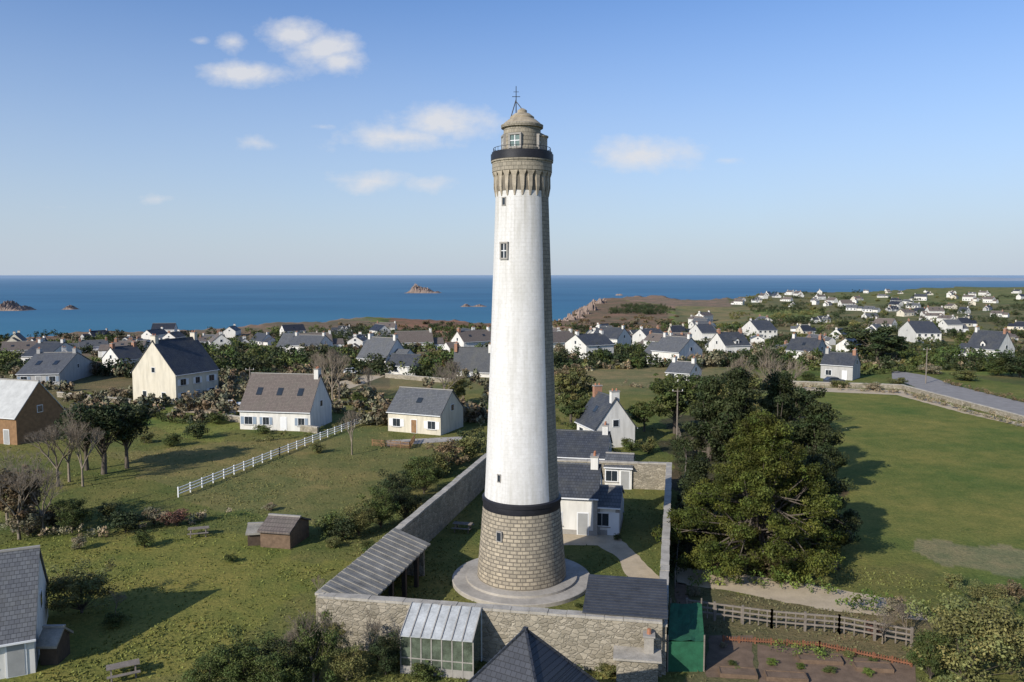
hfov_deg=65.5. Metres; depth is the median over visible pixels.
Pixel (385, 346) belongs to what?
white house
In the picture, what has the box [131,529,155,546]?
shrub
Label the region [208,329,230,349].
white house
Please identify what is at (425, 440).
patio
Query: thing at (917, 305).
white house
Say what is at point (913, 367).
hedge
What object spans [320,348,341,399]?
bare tree
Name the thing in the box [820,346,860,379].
white house
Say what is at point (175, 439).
shrub
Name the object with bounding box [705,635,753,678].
garden plot
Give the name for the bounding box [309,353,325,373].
bare tree
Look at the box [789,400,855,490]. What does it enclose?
cypress tree
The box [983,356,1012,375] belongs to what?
shrub
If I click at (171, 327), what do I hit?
white house
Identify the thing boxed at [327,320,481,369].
distant shrubs
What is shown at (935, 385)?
road
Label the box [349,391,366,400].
shrub
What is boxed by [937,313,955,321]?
white house
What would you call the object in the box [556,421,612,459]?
slate roof house
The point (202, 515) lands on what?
hedge
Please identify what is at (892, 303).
white house
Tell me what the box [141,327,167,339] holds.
white house
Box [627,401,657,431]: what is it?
tree
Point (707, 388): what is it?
cypress tree
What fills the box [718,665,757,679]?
raised garden bed
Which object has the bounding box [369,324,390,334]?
white house
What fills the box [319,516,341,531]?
shrub
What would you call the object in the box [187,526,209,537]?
picnic table
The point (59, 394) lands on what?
garden wall
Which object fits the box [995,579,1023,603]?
shrub
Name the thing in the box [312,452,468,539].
hedge
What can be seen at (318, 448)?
shrub
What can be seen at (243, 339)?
white house
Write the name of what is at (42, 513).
bare tree
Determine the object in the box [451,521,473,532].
picnic table
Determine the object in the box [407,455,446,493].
shrub
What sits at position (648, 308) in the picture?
distant trees
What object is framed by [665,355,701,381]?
white house
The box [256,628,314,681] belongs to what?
shrub
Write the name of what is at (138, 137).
sky
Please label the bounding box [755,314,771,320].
white house
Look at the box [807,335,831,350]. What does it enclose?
white house
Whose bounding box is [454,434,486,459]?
shrub
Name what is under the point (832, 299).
white house
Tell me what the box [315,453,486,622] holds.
stone wall
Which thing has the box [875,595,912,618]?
shrub
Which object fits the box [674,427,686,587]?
wire fence
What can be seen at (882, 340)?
tree
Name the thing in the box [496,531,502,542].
base window
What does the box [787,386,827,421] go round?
tree
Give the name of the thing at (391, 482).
shrub
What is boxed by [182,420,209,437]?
shrub
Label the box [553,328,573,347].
white house
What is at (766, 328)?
white house
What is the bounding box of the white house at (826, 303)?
[823,301,831,305]
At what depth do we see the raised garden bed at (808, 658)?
49.38 m
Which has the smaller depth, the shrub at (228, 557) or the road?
the shrub at (228, 557)
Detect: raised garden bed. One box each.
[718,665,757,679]
[764,669,808,681]
[796,653,843,665]
[852,660,893,672]
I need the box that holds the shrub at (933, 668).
[901,629,954,678]
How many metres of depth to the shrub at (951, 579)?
60.96 m
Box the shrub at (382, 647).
[369,638,399,662]
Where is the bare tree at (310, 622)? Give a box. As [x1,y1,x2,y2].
[284,607,337,681]
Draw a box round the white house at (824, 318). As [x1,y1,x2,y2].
[811,314,830,322]
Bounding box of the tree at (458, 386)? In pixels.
[440,375,472,400]
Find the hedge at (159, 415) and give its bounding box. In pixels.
[62,391,239,423]
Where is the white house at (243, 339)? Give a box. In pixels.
[236,335,251,347]
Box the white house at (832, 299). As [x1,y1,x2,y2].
[825,297,837,302]
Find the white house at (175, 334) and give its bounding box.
[162,330,185,338]
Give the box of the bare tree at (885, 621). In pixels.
[873,611,897,643]
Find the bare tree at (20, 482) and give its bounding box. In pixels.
[0,452,45,539]
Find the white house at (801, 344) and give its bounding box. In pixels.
[785,332,826,358]
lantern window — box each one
[501,134,505,148]
[508,132,521,147]
[536,134,540,148]
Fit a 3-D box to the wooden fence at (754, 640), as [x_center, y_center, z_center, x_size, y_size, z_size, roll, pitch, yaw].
[19.324,19.646,51.018,11.293,0.550,1.151,1,5,17]
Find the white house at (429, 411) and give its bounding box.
[386,386,464,434]
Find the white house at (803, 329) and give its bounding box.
[796,323,815,333]
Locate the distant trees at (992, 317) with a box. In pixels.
[734,289,1023,327]
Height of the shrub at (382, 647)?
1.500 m
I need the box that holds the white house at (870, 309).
[862,306,880,312]
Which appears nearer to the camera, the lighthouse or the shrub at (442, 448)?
the lighthouse
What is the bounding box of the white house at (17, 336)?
[6,330,26,341]
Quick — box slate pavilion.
[467,626,598,681]
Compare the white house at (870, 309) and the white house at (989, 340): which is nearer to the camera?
the white house at (989, 340)
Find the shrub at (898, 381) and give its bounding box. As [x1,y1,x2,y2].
[886,377,907,383]
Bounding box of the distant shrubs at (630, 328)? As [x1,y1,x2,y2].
[553,313,715,329]
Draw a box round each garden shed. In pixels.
[36,624,73,664]
[245,522,262,545]
[257,513,310,548]
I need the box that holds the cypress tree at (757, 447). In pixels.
[651,410,850,584]
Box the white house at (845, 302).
[838,299,855,306]
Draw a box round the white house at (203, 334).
[202,332,224,335]
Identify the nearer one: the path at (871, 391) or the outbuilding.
the outbuilding
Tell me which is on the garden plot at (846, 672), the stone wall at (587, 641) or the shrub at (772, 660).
the shrub at (772, 660)
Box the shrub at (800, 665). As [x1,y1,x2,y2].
[795,663,803,669]
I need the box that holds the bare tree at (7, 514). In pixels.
[0,448,32,522]
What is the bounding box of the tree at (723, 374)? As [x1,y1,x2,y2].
[683,372,728,415]
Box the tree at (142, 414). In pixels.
[102,401,153,468]
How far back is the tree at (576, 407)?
117.81 m
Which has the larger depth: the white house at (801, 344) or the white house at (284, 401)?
the white house at (801, 344)
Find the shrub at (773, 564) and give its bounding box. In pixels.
[764,556,801,570]
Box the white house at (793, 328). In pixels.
[790,323,807,330]
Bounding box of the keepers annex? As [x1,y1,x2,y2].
[597,484,624,534]
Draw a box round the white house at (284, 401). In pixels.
[238,366,332,430]
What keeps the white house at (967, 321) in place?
on the ground
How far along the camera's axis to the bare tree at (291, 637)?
46.61 m
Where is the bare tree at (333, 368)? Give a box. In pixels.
[313,348,352,400]
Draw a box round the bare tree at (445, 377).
[432,363,463,388]
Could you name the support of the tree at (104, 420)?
on the ground
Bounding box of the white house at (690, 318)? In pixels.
[688,314,704,322]
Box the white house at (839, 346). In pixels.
[836,338,858,351]
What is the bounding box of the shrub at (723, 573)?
[708,565,724,577]
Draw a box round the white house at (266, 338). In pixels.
[249,331,275,344]
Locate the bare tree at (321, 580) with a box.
[312,576,324,589]
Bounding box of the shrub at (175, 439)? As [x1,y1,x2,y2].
[161,433,182,445]
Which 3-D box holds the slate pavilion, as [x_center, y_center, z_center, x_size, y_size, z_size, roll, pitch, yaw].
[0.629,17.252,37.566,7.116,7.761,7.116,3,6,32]
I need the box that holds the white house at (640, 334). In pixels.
[632,325,662,343]
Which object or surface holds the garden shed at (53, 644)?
on the ground
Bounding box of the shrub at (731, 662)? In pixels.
[727,659,737,665]
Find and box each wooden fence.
[372,434,414,448]
[686,598,913,646]
[722,635,912,666]
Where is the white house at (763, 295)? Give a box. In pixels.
[758,292,767,298]
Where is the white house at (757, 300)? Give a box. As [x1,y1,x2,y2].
[751,297,761,301]
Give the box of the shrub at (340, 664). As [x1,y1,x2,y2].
[326,636,373,680]
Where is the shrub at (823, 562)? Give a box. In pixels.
[804,549,837,569]
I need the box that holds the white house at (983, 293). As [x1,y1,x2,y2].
[978,290,990,295]
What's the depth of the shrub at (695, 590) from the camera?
59.59 m
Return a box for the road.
[892,370,1023,414]
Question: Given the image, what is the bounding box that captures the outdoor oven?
[613,628,661,681]
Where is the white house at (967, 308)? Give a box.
[957,306,970,313]
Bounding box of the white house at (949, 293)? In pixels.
[946,291,953,296]
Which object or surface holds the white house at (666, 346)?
on the ground
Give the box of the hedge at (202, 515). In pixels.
[3,506,233,537]
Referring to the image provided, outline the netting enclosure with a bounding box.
[666,598,704,671]
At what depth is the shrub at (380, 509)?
75.00 m
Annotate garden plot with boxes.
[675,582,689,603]
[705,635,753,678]
[757,644,915,681]
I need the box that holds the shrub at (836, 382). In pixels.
[830,380,849,386]
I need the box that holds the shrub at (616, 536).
[613,533,621,539]
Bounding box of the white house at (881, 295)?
[877,293,889,296]
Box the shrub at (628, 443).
[620,437,641,450]
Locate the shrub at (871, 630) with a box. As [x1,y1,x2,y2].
[865,620,882,635]
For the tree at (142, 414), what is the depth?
98.15 m
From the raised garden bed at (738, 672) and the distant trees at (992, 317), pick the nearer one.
the raised garden bed at (738, 672)
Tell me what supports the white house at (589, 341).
on the ground
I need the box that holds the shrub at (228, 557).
[224,554,237,561]
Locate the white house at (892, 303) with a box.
[888,301,903,308]
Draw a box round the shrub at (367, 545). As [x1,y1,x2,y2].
[359,539,375,552]
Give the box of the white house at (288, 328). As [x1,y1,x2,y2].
[279,324,305,333]
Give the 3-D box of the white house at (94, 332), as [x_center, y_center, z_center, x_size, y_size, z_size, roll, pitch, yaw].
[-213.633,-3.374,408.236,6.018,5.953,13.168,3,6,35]
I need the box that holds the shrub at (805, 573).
[794,565,813,578]
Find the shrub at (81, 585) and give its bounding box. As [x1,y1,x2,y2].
[45,558,119,613]
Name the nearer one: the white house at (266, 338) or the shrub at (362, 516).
the shrub at (362, 516)
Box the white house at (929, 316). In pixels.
[919,312,943,320]
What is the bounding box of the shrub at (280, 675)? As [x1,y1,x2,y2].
[251,651,310,681]
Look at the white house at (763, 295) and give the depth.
1068.02 m
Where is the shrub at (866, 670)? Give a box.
[861,667,874,676]
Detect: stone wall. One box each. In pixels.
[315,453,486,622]
[317,592,661,676]
[557,459,665,489]
[660,462,671,674]
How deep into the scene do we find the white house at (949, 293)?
1066.38 m
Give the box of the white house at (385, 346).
[356,332,413,369]
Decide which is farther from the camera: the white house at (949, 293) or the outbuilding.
the white house at (949, 293)
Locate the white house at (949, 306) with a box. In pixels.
[944,303,956,308]
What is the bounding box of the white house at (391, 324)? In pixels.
[376,320,396,332]
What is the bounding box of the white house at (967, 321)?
[955,316,977,326]
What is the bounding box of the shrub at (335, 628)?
[315,618,347,649]
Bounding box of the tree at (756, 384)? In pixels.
[718,373,764,418]
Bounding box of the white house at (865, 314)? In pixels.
[861,312,878,317]
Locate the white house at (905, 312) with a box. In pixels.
[896,308,916,316]
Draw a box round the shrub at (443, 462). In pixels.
[427,451,455,476]
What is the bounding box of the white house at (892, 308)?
[885,305,898,310]
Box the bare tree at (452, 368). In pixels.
[437,358,461,381]
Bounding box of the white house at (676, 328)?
[667,323,689,333]
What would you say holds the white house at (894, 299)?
on the ground
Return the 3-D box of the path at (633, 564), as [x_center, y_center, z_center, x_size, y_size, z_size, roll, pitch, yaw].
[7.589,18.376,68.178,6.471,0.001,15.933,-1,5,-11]
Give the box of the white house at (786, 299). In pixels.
[780,296,792,300]
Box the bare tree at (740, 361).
[724,354,758,376]
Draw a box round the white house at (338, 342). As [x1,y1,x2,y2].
[299,329,343,346]
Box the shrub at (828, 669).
[821,666,838,672]
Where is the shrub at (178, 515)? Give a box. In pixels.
[156,508,190,525]
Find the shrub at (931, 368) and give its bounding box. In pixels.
[916,363,942,374]
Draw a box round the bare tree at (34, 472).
[0,450,60,523]
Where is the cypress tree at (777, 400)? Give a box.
[743,370,810,477]
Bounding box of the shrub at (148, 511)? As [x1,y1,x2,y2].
[139,506,167,524]
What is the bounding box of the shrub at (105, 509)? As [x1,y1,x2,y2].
[95,501,123,519]
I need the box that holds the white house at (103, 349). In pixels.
[98,337,147,356]
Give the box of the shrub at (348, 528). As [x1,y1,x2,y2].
[327,517,361,541]
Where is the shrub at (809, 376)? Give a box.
[799,372,819,380]
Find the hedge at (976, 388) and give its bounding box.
[943,379,1023,401]
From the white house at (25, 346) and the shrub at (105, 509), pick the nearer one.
the shrub at (105, 509)
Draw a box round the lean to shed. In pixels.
[321,528,430,597]
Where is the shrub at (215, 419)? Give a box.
[205,411,229,423]
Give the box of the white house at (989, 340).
[957,326,1015,356]
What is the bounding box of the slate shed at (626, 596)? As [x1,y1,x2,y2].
[582,574,667,622]
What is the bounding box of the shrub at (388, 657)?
[367,629,402,675]
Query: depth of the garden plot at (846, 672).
48.53 m
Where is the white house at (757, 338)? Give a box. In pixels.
[750,334,763,345]
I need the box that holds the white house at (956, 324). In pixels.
[938,319,968,332]
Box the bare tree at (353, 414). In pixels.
[338,408,360,454]
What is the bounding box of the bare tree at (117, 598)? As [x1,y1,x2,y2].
[109,588,125,612]
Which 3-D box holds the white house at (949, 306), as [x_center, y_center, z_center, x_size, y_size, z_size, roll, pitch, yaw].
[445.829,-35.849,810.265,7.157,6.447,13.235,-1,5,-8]
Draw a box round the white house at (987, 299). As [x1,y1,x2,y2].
[983,296,998,302]
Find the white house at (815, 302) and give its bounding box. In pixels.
[812,299,818,304]
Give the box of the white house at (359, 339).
[346,331,367,347]
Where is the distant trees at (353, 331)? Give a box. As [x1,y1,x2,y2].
[289,322,490,341]
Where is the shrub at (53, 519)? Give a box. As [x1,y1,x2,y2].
[38,504,67,527]
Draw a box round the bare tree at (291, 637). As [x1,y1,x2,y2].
[278,625,304,659]
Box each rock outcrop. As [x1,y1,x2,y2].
[563,314,575,319]
[567,309,583,317]
[575,306,589,314]
[579,301,598,310]
[592,298,606,303]
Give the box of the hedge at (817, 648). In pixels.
[768,637,852,660]
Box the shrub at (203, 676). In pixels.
[181,652,231,681]
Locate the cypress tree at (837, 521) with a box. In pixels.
[771,453,862,550]
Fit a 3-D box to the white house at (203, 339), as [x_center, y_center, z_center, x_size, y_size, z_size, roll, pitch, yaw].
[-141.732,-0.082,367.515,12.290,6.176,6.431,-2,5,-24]
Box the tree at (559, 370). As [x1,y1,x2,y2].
[554,368,568,394]
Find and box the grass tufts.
[0,425,1023,681]
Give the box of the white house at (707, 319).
[693,318,715,326]
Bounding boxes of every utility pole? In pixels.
[672,388,682,435]
[923,347,930,382]
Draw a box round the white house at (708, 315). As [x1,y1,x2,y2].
[695,310,713,321]
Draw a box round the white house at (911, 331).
[898,318,941,342]
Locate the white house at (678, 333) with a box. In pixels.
[669,330,689,335]
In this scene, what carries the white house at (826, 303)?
on the ground
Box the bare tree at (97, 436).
[61,418,103,486]
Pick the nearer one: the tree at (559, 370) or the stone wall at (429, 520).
the stone wall at (429, 520)
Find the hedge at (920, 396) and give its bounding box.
[621,379,1023,426]
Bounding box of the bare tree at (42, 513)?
[24,469,66,534]
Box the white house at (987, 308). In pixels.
[983,304,992,310]
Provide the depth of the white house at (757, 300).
990.63 m
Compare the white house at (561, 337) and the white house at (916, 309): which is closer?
the white house at (561, 337)
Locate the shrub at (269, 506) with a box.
[260,502,276,510]
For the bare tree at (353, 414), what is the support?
on the ground
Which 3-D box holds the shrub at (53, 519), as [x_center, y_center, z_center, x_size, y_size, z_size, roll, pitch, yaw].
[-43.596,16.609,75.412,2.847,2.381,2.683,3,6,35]
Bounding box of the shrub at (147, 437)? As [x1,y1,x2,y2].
[138,431,154,442]
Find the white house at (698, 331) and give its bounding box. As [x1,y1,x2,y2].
[689,321,716,340]
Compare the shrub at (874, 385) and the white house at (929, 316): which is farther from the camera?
the white house at (929, 316)
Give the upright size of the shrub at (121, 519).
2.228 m
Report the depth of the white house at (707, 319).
483.12 m
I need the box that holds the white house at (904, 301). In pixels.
[902,298,913,303]
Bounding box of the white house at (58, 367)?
[15,346,94,384]
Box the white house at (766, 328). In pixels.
[741,318,776,338]
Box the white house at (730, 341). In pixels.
[708,328,750,352]
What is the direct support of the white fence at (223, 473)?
on the ground
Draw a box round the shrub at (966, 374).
[948,370,979,380]
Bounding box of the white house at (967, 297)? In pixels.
[962,294,978,300]
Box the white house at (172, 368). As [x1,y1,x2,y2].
[130,330,219,403]
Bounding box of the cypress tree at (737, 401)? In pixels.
[702,366,761,462]
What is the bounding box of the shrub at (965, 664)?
[900,591,1023,681]
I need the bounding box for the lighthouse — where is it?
[452,93,589,607]
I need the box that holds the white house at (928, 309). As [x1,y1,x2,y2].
[920,306,944,315]
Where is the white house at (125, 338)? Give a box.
[119,334,134,340]
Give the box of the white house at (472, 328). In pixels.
[461,326,474,330]
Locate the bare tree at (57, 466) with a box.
[21,423,86,486]
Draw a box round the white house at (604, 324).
[592,322,608,328]
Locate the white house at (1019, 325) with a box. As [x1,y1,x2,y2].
[1007,319,1023,329]
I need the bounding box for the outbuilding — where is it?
[604,452,634,488]
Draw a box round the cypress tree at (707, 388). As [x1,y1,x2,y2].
[674,374,735,461]
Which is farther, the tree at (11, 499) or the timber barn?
the timber barn
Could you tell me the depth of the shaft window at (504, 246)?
58.86 m
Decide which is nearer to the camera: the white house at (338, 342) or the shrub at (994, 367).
the shrub at (994, 367)
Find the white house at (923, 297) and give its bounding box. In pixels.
[910,294,927,300]
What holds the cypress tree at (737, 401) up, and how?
on the ground
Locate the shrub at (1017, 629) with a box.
[969,594,1023,675]
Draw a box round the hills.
[832,277,1023,280]
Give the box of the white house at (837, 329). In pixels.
[829,327,845,338]
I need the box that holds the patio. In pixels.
[386,436,462,445]
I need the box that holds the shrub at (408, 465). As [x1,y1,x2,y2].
[402,456,426,479]
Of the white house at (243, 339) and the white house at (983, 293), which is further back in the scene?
the white house at (983, 293)
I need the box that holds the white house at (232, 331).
[223,324,240,337]
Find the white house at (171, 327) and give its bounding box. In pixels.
[151,323,177,331]
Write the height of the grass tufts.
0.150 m
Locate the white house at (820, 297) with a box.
[813,294,825,299]
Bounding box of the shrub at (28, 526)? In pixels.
[0,503,51,535]
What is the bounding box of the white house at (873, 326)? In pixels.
[866,324,880,332]
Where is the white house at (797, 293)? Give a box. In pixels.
[793,290,803,296]
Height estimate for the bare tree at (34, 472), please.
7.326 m
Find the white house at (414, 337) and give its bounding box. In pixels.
[395,327,443,347]
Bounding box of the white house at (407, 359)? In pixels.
[387,353,422,374]
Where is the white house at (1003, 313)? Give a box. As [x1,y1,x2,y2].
[990,310,1008,316]
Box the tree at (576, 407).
[558,394,589,426]
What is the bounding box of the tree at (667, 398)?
[649,373,702,433]
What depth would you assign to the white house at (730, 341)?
242.38 m
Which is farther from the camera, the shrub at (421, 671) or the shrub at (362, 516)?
the shrub at (362, 516)
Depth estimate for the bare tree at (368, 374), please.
152.97 m
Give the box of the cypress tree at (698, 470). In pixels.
[671,454,725,540]
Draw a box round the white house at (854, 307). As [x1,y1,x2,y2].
[846,305,862,310]
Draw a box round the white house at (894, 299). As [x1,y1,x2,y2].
[890,297,901,301]
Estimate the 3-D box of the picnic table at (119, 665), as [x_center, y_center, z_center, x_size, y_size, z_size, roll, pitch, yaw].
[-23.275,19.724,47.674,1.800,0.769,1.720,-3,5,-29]
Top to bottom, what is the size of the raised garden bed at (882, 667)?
0.250 m
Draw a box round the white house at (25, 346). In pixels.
[1,337,38,357]
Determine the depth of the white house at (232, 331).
443.88 m
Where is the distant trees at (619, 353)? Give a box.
[553,316,1023,371]
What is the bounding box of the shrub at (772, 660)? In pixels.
[766,658,778,665]
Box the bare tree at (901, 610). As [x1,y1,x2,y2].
[890,603,910,627]
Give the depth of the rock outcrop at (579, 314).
639.68 m
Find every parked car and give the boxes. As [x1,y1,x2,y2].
[343,367,360,373]
[823,376,844,381]
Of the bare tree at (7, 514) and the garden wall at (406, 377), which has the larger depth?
the garden wall at (406, 377)
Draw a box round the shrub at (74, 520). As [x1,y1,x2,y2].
[52,497,101,532]
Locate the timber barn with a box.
[0,378,64,444]
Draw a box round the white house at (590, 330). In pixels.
[585,326,592,333]
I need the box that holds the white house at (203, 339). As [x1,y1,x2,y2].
[198,335,212,343]
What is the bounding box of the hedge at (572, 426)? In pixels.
[556,415,620,451]
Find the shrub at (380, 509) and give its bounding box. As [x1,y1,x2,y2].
[363,485,401,527]
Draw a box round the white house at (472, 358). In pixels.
[453,341,490,376]
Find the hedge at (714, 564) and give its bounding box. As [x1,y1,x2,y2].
[684,554,835,571]
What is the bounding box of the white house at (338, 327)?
[331,324,349,329]
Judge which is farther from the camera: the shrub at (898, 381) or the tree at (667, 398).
the shrub at (898, 381)
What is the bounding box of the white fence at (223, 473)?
[177,417,361,496]
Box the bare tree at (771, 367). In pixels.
[750,341,808,393]
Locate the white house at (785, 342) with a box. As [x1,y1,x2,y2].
[775,340,787,348]
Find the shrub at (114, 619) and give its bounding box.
[100,608,130,627]
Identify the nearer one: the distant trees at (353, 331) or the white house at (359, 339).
the white house at (359, 339)
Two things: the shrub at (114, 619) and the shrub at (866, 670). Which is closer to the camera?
the shrub at (866, 670)
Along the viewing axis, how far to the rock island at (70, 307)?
1665.33 m
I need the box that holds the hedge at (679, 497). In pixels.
[669,439,690,575]
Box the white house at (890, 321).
[870,316,896,327]
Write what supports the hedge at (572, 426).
on the ground
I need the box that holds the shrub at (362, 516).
[331,499,379,535]
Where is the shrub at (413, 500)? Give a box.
[385,485,425,519]
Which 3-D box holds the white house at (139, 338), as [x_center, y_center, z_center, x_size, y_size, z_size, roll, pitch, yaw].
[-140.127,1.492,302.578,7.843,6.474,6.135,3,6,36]
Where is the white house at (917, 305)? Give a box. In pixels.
[906,302,920,307]
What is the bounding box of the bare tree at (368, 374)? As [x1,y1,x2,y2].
[358,368,374,390]
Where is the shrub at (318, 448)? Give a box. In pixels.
[309,442,326,452]
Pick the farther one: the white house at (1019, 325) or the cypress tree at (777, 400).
the white house at (1019, 325)
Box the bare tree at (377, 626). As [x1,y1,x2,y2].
[364,611,384,643]
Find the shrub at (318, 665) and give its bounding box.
[293,609,339,681]
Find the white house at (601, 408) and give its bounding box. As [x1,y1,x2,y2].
[575,383,637,447]
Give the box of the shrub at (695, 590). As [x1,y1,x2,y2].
[688,584,701,595]
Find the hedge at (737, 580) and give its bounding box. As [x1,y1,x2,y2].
[687,565,840,593]
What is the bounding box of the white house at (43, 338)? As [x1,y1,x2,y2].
[30,335,47,341]
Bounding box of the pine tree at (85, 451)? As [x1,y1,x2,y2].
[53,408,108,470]
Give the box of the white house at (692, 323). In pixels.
[689,320,715,329]
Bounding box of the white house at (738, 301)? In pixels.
[731,298,744,304]
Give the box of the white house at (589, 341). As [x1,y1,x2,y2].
[565,329,614,356]
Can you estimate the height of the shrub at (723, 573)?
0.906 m
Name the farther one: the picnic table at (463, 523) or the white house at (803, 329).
the white house at (803, 329)
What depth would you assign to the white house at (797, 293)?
1137.67 m
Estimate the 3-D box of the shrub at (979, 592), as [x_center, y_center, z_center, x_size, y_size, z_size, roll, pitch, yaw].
[33.159,18.212,56.029,3.564,2.414,3.829,-2,5,-19]
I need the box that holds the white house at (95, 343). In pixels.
[68,337,108,351]
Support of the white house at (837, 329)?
on the ground
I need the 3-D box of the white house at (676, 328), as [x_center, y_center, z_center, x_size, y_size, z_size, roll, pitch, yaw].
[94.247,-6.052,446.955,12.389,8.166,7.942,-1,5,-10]
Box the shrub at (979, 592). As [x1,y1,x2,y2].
[953,578,1019,614]
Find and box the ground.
[0,287,1023,681]
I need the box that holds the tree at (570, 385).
[554,366,596,422]
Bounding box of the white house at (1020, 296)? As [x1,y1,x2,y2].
[1016,294,1023,299]
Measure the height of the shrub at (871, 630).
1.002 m
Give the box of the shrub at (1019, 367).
[996,348,1023,377]
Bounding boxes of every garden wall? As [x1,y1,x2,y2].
[57,392,131,402]
[223,414,318,433]
[385,373,450,382]
[792,381,900,388]
[901,384,1023,421]
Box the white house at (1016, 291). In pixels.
[1011,289,1021,292]
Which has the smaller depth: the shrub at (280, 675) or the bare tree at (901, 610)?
the shrub at (280, 675)
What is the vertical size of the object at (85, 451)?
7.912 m
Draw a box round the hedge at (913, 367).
[860,359,961,374]
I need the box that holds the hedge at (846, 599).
[835,588,934,617]
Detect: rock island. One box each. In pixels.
[0,300,36,310]
[61,305,77,309]
[406,283,440,292]
[460,304,485,306]
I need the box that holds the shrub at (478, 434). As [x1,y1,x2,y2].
[457,426,486,452]
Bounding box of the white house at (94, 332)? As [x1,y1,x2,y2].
[80,328,108,339]
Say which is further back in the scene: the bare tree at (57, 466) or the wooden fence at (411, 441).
the wooden fence at (411, 441)
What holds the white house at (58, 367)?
on the ground
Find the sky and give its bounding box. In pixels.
[0,0,1023,274]
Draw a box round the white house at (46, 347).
[21,337,81,361]
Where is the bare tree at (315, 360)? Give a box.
[308,348,342,382]
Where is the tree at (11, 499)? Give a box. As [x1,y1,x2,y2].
[0,464,44,532]
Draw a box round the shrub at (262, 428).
[252,424,274,433]
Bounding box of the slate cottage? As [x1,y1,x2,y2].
[0,545,49,678]
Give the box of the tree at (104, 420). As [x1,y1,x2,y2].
[60,402,136,474]
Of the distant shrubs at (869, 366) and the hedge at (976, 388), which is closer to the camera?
the hedge at (976, 388)
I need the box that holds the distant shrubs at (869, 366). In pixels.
[554,321,1022,369]
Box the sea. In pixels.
[0,275,1023,338]
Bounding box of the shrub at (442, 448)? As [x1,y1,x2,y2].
[423,438,469,464]
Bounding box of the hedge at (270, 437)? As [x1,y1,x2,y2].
[224,407,377,442]
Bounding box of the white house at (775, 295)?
[772,293,780,297]
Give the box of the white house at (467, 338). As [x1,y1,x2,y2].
[442,326,490,351]
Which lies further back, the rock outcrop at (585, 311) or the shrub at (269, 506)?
the rock outcrop at (585, 311)
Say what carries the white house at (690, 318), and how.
on the ground
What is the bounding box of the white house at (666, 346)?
[644,331,702,365]
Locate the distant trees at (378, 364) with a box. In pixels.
[0,321,489,377]
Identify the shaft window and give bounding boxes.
[497,474,500,482]
[499,242,508,259]
[502,197,505,205]
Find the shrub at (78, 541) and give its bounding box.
[70,533,88,549]
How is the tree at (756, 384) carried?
on the ground
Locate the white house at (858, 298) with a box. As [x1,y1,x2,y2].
[851,295,863,299]
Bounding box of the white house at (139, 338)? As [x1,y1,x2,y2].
[136,336,150,343]
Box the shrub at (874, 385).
[863,381,881,389]
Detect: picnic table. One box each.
[106,658,140,681]
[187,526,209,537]
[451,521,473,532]
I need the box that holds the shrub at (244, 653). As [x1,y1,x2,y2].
[206,625,277,681]
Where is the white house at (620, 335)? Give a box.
[594,324,631,344]
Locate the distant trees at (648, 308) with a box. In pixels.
[607,303,676,314]
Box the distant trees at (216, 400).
[0,330,488,424]
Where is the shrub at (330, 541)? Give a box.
[325,537,340,546]
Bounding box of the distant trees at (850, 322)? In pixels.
[729,293,1023,326]
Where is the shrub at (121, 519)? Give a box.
[100,510,149,533]
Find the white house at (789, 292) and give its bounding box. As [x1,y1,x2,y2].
[784,290,794,294]
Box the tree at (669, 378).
[648,373,684,405]
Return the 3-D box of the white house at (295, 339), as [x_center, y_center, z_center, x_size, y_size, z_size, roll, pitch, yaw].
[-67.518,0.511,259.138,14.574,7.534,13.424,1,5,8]
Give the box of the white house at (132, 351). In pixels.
[101,340,142,370]
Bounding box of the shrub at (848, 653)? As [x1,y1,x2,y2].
[843,649,854,657]
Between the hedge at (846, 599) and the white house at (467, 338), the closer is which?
the hedge at (846, 599)
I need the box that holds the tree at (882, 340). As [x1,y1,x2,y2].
[839,326,909,359]
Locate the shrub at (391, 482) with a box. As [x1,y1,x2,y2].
[377,468,413,501]
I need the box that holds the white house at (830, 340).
[806,331,835,344]
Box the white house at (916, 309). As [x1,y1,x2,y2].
[913,306,925,313]
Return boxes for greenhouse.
[399,601,481,679]
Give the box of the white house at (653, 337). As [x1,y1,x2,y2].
[638,330,672,346]
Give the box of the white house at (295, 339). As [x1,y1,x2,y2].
[276,331,332,354]
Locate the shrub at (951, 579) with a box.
[941,571,964,588]
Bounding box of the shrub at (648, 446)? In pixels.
[636,436,659,452]
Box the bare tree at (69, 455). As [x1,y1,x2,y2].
[39,407,89,481]
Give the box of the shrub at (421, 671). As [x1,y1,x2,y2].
[407,660,443,681]
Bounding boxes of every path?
[174,406,236,413]
[336,372,384,392]
[563,534,659,578]
[676,567,926,619]
[796,386,1023,426]
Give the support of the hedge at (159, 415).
on the ground
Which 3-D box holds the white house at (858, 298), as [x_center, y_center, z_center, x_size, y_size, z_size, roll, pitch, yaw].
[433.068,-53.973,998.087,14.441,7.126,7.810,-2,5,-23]
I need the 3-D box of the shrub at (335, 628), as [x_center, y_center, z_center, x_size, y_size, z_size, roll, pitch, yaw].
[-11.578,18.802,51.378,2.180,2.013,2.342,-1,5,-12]
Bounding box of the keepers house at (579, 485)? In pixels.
[557,451,603,535]
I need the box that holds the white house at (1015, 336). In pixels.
[1008,331,1018,339]
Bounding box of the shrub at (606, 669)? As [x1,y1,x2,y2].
[595,663,615,676]

